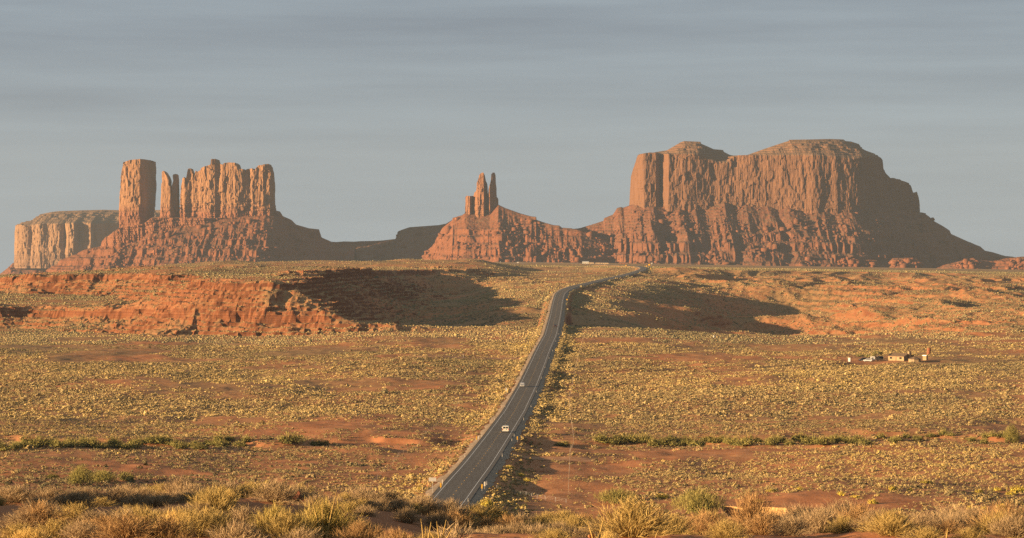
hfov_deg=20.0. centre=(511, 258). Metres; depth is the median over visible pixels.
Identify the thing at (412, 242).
ridge
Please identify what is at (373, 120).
sky
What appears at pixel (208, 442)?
wash shrub
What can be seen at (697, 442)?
wash shrub
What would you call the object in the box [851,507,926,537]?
golden bush
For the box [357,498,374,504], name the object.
golden bush
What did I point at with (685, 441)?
wash shrub
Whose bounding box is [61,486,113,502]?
twiggy bush
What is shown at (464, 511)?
twiggy bush
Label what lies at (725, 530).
golden bush
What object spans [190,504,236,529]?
golden bush
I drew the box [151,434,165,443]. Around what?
wash shrub
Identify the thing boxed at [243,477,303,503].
twiggy bush
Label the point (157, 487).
golden bush
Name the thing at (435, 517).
twiggy bush
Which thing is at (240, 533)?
twiggy bush
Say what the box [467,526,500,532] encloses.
twiggy bush
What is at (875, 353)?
cottonwood tree
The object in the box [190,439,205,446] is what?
wash shrub
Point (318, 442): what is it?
olive shrub
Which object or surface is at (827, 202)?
great mesa
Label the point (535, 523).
golden bush
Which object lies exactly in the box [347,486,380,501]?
twiggy bush
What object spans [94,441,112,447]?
wash shrub
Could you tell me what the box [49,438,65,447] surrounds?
wash shrub
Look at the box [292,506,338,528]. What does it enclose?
golden bush
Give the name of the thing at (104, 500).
golden bush
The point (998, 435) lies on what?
wash shrub
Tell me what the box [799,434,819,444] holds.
wash shrub
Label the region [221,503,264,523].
twiggy bush
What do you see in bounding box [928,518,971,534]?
rust bush
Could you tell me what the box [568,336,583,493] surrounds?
wire fence
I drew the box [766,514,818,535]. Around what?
twiggy bush
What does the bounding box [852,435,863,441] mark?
wash shrub
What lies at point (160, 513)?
golden bush
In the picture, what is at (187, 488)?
twiggy bush
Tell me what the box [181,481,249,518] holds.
golden bush
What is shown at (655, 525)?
rust bush
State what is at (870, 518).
twiggy bush
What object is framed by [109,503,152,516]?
golden bush
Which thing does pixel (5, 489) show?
twiggy bush
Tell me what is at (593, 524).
twiggy bush
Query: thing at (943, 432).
wash shrub
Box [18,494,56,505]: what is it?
twiggy bush
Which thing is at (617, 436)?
wash shrub
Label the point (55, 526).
golden bush
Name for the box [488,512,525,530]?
rust bush
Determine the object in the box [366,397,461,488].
wire fence
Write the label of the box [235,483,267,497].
golden bush
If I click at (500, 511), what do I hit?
golden bush
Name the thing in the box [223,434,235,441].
wash shrub
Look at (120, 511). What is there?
twiggy bush
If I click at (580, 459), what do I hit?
dirt track
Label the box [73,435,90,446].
wash shrub
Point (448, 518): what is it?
rust bush
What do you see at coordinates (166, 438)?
wash shrub
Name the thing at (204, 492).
golden bush
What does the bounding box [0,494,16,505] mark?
golden bush
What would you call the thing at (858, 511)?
rust bush
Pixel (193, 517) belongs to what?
golden bush
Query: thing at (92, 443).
wash shrub
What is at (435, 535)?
golden bush
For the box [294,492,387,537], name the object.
green stem bush
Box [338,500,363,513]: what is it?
golden bush
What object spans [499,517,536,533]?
twiggy bush
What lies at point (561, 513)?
golden bush
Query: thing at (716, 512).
golden bush
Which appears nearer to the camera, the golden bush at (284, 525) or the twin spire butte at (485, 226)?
the golden bush at (284, 525)
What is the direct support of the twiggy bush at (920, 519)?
on the ground
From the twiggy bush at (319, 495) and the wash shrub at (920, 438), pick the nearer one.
the twiggy bush at (319, 495)
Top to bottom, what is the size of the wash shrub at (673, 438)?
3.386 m
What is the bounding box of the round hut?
[908,357,920,361]
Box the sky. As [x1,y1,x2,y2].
[0,0,1023,272]
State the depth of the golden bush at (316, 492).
82.97 m
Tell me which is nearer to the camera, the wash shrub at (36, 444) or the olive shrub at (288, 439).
the wash shrub at (36, 444)
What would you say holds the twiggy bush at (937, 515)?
on the ground
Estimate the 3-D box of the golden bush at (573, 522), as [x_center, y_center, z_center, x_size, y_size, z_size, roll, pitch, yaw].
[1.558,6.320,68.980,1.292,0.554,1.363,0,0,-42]
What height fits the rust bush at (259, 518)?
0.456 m
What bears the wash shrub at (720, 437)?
on the ground
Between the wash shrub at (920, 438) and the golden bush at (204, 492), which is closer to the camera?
the golden bush at (204, 492)
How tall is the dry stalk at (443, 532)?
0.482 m
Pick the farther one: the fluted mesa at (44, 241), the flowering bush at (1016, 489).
the fluted mesa at (44, 241)
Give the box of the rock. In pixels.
[293,491,301,502]
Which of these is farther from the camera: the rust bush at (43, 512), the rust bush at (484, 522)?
the rust bush at (484, 522)
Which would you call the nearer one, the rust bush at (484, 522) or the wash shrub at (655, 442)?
the rust bush at (484, 522)
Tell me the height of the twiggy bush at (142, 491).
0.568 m
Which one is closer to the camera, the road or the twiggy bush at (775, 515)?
the twiggy bush at (775, 515)
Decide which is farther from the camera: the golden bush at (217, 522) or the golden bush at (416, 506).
the golden bush at (416, 506)
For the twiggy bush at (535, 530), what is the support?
on the ground
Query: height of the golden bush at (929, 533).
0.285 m
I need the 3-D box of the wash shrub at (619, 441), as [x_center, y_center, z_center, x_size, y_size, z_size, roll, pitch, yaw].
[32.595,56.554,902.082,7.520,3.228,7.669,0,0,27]
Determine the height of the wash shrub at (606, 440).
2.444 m
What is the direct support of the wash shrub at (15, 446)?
on the ground
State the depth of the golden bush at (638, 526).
46.88 m
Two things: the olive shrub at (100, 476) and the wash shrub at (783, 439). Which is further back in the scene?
the wash shrub at (783, 439)
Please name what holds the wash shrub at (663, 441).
on the ground
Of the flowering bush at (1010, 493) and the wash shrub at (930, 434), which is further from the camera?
the wash shrub at (930, 434)
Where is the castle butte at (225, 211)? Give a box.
[32,159,356,273]
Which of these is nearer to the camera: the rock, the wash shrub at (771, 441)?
the rock
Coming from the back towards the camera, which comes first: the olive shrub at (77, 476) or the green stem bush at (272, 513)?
the olive shrub at (77, 476)
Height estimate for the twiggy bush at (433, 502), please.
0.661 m
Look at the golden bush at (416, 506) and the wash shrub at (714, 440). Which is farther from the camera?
the wash shrub at (714, 440)
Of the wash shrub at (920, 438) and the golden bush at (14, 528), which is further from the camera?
the wash shrub at (920, 438)
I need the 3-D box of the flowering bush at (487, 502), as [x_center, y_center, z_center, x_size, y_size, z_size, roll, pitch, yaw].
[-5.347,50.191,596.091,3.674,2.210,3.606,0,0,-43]
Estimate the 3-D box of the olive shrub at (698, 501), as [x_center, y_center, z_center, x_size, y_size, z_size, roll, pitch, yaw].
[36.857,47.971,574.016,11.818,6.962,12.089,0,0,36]
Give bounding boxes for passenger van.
[502,425,509,431]
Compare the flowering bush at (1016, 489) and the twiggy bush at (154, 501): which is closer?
the twiggy bush at (154, 501)
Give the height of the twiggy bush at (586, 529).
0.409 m
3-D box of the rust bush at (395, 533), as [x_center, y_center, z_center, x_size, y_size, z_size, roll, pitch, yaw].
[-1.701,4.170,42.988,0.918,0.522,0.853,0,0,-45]
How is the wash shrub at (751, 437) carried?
on the ground
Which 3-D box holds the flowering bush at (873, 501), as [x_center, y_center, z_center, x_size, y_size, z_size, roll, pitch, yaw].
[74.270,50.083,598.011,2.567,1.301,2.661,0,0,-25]
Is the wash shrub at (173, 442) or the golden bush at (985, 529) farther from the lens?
the wash shrub at (173, 442)
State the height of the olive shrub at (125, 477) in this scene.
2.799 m
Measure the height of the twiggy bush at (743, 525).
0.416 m
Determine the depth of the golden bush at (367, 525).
47.72 m
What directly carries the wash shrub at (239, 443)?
on the ground
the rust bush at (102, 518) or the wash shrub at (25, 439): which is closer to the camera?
the rust bush at (102, 518)
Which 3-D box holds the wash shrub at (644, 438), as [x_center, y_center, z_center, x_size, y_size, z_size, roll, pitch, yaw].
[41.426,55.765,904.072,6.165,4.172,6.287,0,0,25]
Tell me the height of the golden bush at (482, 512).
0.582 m
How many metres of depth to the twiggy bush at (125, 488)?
78.31 m
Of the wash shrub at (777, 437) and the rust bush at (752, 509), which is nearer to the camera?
the rust bush at (752, 509)
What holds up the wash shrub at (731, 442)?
on the ground
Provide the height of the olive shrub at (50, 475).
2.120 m
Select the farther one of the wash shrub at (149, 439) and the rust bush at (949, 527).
the wash shrub at (149, 439)
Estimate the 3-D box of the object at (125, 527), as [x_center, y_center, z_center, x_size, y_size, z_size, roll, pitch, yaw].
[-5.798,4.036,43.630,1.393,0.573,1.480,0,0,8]
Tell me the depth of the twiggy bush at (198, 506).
54.67 m
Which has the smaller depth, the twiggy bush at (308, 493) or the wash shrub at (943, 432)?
the twiggy bush at (308, 493)
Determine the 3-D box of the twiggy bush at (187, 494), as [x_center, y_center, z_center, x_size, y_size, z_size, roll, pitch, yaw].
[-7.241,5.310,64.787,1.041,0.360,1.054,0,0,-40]
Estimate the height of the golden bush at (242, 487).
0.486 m
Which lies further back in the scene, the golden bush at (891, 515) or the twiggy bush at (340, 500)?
the twiggy bush at (340, 500)
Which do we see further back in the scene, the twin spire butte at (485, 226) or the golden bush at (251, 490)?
the twin spire butte at (485, 226)
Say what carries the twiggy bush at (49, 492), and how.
on the ground
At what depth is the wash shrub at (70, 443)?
816.88 m
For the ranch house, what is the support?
on the ground
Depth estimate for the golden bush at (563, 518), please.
74.09 m
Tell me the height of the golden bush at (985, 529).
0.540 m
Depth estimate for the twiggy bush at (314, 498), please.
68.19 m
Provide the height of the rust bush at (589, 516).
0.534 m
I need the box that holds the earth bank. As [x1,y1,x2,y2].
[727,506,787,517]
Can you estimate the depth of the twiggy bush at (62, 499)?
64.23 m
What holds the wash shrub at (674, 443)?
on the ground
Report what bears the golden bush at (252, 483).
on the ground
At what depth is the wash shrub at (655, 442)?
893.57 m
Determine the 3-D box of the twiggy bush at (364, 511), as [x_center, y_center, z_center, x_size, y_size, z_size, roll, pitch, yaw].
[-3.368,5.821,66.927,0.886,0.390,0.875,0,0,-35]
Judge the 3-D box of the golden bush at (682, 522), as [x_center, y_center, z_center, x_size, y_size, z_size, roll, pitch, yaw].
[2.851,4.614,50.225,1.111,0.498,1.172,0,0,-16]
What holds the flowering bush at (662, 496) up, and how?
on the ground
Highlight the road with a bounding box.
[428,262,646,513]
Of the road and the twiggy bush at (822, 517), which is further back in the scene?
the road
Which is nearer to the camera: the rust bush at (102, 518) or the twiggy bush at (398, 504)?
the rust bush at (102, 518)
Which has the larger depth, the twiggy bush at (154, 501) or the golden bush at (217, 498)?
the twiggy bush at (154, 501)
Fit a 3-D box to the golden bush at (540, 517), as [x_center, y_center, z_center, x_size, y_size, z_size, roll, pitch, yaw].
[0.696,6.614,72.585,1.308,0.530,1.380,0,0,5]
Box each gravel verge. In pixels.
[423,266,639,498]
[467,267,647,508]
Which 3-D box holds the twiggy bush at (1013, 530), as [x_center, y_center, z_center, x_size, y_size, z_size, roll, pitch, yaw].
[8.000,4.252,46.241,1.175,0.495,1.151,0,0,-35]
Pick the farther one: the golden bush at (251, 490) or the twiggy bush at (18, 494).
the golden bush at (251, 490)
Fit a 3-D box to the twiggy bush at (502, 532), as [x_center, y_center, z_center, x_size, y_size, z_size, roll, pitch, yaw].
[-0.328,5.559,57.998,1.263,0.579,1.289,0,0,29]
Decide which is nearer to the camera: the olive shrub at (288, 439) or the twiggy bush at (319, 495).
the twiggy bush at (319, 495)
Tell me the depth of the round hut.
1473.77 m
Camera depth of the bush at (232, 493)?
65.97 m
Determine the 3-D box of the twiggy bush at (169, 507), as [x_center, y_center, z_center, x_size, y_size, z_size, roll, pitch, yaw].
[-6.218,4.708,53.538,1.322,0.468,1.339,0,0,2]
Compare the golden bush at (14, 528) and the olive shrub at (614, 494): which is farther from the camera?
the olive shrub at (614, 494)
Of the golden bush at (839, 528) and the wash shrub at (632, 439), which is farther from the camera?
the wash shrub at (632, 439)
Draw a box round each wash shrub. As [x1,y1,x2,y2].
[0,443,14,450]
[9,441,21,449]
[18,440,28,447]
[20,434,35,444]
[28,437,45,447]
[35,435,51,445]
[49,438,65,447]
[61,436,78,443]
[64,440,79,446]
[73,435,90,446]
[86,436,100,447]
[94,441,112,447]
[104,435,121,444]
[109,441,121,447]
[114,442,136,448]
[127,438,142,447]
[128,436,147,444]
[143,433,159,443]
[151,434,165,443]
[160,435,173,441]
[168,438,178,446]
[173,441,193,448]
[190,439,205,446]
[191,442,208,449]
[203,438,217,444]
[212,439,232,446]
[213,432,225,441]
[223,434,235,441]
[232,440,248,445]
[239,435,253,441]
[594,432,609,440]
[599,436,617,442]
[608,436,626,444]
[612,434,627,438]
[620,434,640,439]
[628,435,640,442]
[636,434,653,442]
[646,437,660,445]
[659,437,671,444]
[662,435,680,441]
[666,440,683,445]
[680,435,692,445]
[687,438,707,446]
[699,432,716,442]
[710,436,720,442]
[717,434,727,441]
[722,436,732,444]
[730,435,739,445]
[733,436,755,446]
[744,433,756,440]
[752,436,763,442]
[762,436,778,445]
[766,434,782,442]
[775,436,787,441]
[783,439,796,444]
[791,430,807,440]
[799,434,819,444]
[812,434,834,445]
[829,433,843,442]
[840,434,849,441]
[844,437,860,443]
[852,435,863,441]
[856,438,874,444]
[875,431,887,437]
[903,433,910,437]
[911,433,923,440]
[924,432,937,436]
[938,428,947,434]
[964,436,978,441]
[986,430,998,436]
[993,432,1006,437]
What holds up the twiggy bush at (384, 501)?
on the ground
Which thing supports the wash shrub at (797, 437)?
on the ground
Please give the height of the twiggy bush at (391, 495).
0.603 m
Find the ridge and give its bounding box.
[334,220,451,260]
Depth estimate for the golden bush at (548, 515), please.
78.82 m
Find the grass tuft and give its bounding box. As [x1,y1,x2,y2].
[594,528,620,537]
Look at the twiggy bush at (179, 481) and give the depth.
71.94 m
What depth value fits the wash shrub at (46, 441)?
819.18 m
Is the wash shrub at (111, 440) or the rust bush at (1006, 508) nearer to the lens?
the rust bush at (1006, 508)
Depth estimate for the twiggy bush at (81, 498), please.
64.30 m
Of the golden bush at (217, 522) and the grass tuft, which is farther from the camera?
the golden bush at (217, 522)
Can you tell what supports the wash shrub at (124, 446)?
on the ground
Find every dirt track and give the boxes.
[409,355,528,358]
[509,454,594,461]
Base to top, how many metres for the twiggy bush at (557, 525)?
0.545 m
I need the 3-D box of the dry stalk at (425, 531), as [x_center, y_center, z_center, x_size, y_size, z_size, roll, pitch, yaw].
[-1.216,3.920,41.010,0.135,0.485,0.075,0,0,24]
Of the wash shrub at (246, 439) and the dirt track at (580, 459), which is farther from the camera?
the wash shrub at (246, 439)
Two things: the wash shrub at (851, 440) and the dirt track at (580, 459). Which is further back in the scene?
the wash shrub at (851, 440)
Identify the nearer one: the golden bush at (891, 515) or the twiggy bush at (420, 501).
the golden bush at (891, 515)
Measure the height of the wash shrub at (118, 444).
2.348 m
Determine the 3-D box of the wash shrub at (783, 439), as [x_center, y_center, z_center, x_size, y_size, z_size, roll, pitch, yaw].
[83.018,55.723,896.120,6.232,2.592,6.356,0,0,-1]
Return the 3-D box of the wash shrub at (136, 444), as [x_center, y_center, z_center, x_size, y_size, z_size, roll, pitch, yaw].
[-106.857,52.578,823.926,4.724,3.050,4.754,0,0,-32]
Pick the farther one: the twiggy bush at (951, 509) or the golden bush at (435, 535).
the twiggy bush at (951, 509)
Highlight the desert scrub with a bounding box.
[0,258,1023,522]
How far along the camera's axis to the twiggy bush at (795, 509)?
54.96 m
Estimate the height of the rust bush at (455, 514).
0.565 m
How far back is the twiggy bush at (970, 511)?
53.63 m
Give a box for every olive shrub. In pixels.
[46,472,59,477]
[68,462,93,484]
[89,469,116,481]
[119,470,135,480]
[274,432,304,443]
[308,438,331,445]
[553,440,572,445]
[592,487,639,503]
[670,485,726,514]
[888,435,898,443]
[980,436,988,443]
[1003,423,1020,442]
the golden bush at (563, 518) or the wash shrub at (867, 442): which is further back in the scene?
the wash shrub at (867, 442)
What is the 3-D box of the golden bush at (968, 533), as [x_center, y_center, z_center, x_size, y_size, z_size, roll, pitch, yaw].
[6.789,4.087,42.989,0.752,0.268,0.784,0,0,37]
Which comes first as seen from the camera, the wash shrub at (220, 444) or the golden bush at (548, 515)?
the golden bush at (548, 515)
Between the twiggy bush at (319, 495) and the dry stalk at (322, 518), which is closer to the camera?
the dry stalk at (322, 518)
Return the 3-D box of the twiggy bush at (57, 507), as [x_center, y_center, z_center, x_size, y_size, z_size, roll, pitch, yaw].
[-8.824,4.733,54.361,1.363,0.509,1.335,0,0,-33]
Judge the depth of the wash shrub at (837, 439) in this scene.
873.19 m
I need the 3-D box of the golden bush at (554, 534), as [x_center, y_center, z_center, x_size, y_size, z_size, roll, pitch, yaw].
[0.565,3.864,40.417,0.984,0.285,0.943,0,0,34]
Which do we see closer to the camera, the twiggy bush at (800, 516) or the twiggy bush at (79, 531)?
the twiggy bush at (79, 531)
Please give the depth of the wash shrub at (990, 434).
901.44 m
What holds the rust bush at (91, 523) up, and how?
on the ground
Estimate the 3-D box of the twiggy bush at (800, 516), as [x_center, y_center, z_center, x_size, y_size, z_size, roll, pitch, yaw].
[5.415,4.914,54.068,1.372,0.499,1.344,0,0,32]
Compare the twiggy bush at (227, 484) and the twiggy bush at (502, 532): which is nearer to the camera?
the twiggy bush at (502, 532)
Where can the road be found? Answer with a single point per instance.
(465, 479)
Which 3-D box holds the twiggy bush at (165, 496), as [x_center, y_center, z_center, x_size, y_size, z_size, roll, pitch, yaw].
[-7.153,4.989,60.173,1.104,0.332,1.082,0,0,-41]
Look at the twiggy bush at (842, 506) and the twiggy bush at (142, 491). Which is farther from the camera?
the twiggy bush at (142, 491)
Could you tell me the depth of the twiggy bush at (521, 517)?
83.75 m
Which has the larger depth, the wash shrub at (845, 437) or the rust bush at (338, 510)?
the wash shrub at (845, 437)
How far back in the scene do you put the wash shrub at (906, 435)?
907.55 m
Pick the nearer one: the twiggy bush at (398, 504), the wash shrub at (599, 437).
the twiggy bush at (398, 504)
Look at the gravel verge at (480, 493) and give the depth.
935.20 m
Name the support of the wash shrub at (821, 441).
on the ground
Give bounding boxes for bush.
[0,484,39,503]
[0,486,25,500]
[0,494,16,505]
[0,509,48,529]
[0,520,43,537]
[1,497,76,527]
[10,525,52,537]
[14,500,65,519]
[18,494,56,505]
[22,486,76,503]
[36,517,78,537]
[46,492,93,507]
[51,488,108,507]
[54,501,107,523]
[55,520,105,537]
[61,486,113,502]
[64,518,111,537]
[65,509,112,525]
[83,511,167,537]
[85,514,121,533]
[90,495,117,506]
[91,486,140,506]
[95,506,156,534]
[101,484,146,495]
[104,506,130,515]
[106,503,168,535]
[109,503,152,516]
[110,491,153,507]
[128,486,159,496]
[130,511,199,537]
[133,494,176,507]
[139,480,181,497]
[143,492,189,504]
[151,508,175,521]
[153,503,197,516]
[153,506,201,537]
[154,503,217,537]
[157,472,203,496]
[160,482,209,493]
[172,490,197,502]
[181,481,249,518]
[181,500,230,518]
[185,489,215,502]
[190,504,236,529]
[193,509,244,536]
[201,482,243,495]
[202,518,279,537]
[212,479,244,491]
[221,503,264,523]
[223,489,237,500]
[232,482,263,497]
[235,480,268,491]
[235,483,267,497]
[239,500,310,536]
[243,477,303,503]
[243,514,271,534]
[248,506,325,537]
[277,524,327,537]
[284,484,313,499]
[286,482,327,494]
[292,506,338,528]
[293,490,341,507]
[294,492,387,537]
[301,500,364,523]
[305,491,334,500]
[323,518,389,537]
[326,495,358,509]
[333,491,362,504]
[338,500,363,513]
[345,517,390,537]
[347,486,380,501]
[352,504,382,517]
[354,493,393,503]
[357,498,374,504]
[359,498,386,510]
[372,487,409,504]
[372,497,394,510]
[380,526,417,537]
[384,497,414,512]
[388,505,424,523]
[404,494,441,509]
[406,493,442,508]
[407,501,427,514]
[411,530,446,537]
[414,511,456,529]
[415,503,447,515]
[417,520,483,537]
[430,511,464,525]
[435,498,468,512]
[439,509,475,527]
[446,505,479,521]
[452,501,498,520]
[459,514,482,528]
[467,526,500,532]
[470,515,497,530]
[478,525,522,533]
[479,498,494,506]
[479,504,511,521]
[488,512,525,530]
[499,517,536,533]
[512,512,533,522]
[519,520,547,526]
[520,520,560,534]
[520,527,578,537]
[523,513,556,527]
[529,511,562,521]
[543,520,582,533]
[545,507,579,517]
[552,511,587,529]
[558,514,596,531]
[566,527,595,537]
[575,493,690,537]
[578,513,601,524]
[581,527,598,536]
[584,518,606,531]
[643,512,704,534]
[645,516,667,536]
[655,493,668,498]
[678,508,730,532]
[682,511,724,534]
[686,509,736,524]
[700,518,754,537]
[725,487,785,531]
[728,519,754,534]
[738,512,782,534]
[743,510,798,532]
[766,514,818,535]
[775,502,831,520]
[782,509,815,531]
[795,503,854,533]
[816,493,870,519]
[818,514,861,533]
[832,501,890,530]
[841,507,897,531]
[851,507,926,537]
[868,499,878,503]
[868,511,917,530]
[895,525,953,537]
[902,510,938,530]
[914,507,965,525]
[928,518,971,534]
[934,500,979,517]
[934,512,979,531]
[947,502,990,531]
[948,525,988,537]
[963,499,1023,534]
[964,508,1021,534]
[982,511,1023,537]
[1005,490,1015,494]
[1006,485,1023,492]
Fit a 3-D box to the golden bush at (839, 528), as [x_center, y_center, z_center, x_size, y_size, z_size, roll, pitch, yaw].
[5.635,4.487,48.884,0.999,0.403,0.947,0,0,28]
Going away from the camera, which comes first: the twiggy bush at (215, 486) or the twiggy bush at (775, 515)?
the twiggy bush at (775, 515)
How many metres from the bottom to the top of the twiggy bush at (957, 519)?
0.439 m
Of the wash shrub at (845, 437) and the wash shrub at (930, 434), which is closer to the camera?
the wash shrub at (845, 437)
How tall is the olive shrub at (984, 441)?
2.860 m
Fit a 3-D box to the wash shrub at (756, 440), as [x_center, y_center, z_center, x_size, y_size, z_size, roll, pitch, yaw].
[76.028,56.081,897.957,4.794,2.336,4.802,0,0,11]
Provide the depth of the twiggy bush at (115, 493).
68.08 m
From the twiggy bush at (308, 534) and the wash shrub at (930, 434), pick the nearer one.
the twiggy bush at (308, 534)
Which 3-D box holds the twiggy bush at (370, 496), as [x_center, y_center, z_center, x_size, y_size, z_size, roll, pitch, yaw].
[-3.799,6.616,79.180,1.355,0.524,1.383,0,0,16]
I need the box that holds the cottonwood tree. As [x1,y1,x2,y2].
[872,351,882,360]
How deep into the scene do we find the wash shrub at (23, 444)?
811.18 m
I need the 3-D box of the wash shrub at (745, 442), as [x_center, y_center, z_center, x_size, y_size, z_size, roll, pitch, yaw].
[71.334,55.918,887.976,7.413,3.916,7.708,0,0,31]
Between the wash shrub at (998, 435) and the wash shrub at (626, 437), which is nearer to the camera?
the wash shrub at (998, 435)
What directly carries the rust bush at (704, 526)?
on the ground
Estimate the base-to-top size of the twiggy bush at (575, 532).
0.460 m
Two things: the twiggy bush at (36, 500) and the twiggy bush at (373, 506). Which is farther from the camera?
the twiggy bush at (373, 506)
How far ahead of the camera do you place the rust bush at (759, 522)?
53.35 m
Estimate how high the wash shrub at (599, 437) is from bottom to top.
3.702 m
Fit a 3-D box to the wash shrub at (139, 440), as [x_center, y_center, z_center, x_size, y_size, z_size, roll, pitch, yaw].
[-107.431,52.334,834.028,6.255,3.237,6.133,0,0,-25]
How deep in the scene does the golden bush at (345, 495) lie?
75.94 m
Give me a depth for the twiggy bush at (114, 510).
55.04 m
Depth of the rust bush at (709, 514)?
55.59 m
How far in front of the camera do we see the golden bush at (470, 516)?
71.54 m
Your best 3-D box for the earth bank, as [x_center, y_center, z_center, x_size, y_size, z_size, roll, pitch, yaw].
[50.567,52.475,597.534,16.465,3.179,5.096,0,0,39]
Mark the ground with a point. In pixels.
(260, 303)
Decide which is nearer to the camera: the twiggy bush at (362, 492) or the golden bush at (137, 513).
the golden bush at (137, 513)
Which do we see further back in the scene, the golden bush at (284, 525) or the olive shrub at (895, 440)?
the olive shrub at (895, 440)
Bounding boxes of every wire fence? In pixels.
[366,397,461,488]
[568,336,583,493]
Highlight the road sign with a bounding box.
[429,477,435,492]
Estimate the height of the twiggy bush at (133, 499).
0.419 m
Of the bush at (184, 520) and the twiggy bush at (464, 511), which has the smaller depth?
the bush at (184, 520)
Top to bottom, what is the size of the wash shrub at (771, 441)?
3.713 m
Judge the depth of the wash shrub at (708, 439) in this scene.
904.67 m
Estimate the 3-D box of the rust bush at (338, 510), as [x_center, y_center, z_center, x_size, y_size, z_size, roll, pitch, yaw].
[-3.280,4.589,52.188,1.217,0.536,1.310,0,0,-31]
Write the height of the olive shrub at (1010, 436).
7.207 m
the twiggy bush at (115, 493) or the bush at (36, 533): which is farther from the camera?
the twiggy bush at (115, 493)
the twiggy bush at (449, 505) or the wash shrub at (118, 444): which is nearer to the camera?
the twiggy bush at (449, 505)
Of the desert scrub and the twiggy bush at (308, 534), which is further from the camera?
the desert scrub
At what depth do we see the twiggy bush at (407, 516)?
68.53 m
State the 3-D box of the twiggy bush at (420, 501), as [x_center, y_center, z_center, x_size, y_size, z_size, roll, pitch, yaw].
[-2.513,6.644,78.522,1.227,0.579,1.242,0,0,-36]
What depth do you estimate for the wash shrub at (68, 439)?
855.59 m
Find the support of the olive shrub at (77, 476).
on the ground
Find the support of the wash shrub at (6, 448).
on the ground
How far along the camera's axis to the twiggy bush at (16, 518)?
51.74 m
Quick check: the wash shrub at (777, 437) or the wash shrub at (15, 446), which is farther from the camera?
the wash shrub at (777, 437)
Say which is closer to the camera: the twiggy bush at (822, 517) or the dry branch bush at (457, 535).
the dry branch bush at (457, 535)
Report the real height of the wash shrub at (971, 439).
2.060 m
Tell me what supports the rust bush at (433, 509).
on the ground
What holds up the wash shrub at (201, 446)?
on the ground
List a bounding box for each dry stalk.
[311,490,336,537]
[421,521,430,537]
[427,521,452,537]
[587,518,603,537]
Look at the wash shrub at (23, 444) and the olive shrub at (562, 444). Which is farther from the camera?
the olive shrub at (562, 444)
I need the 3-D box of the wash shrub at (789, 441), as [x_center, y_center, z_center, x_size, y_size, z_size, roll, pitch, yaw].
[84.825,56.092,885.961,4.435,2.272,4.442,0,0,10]
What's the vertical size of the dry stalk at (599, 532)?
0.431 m
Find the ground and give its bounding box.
[0,259,1023,537]
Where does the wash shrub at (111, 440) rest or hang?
on the ground
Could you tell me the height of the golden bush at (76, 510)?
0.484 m
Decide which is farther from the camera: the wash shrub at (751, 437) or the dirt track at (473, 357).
the dirt track at (473, 357)
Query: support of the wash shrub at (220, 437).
on the ground
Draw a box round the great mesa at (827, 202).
[576,139,1023,269]
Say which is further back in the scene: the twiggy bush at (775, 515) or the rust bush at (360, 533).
the twiggy bush at (775, 515)
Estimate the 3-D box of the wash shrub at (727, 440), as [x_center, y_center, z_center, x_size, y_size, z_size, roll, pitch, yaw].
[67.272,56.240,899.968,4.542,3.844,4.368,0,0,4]
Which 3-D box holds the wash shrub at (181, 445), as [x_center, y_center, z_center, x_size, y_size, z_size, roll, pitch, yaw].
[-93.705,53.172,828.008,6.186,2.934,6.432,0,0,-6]
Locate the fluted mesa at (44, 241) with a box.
[0,210,159,274]
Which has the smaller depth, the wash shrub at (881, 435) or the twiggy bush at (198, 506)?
the twiggy bush at (198, 506)
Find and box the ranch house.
[888,351,913,360]
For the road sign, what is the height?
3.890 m
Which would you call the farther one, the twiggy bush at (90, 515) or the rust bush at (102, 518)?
the twiggy bush at (90, 515)

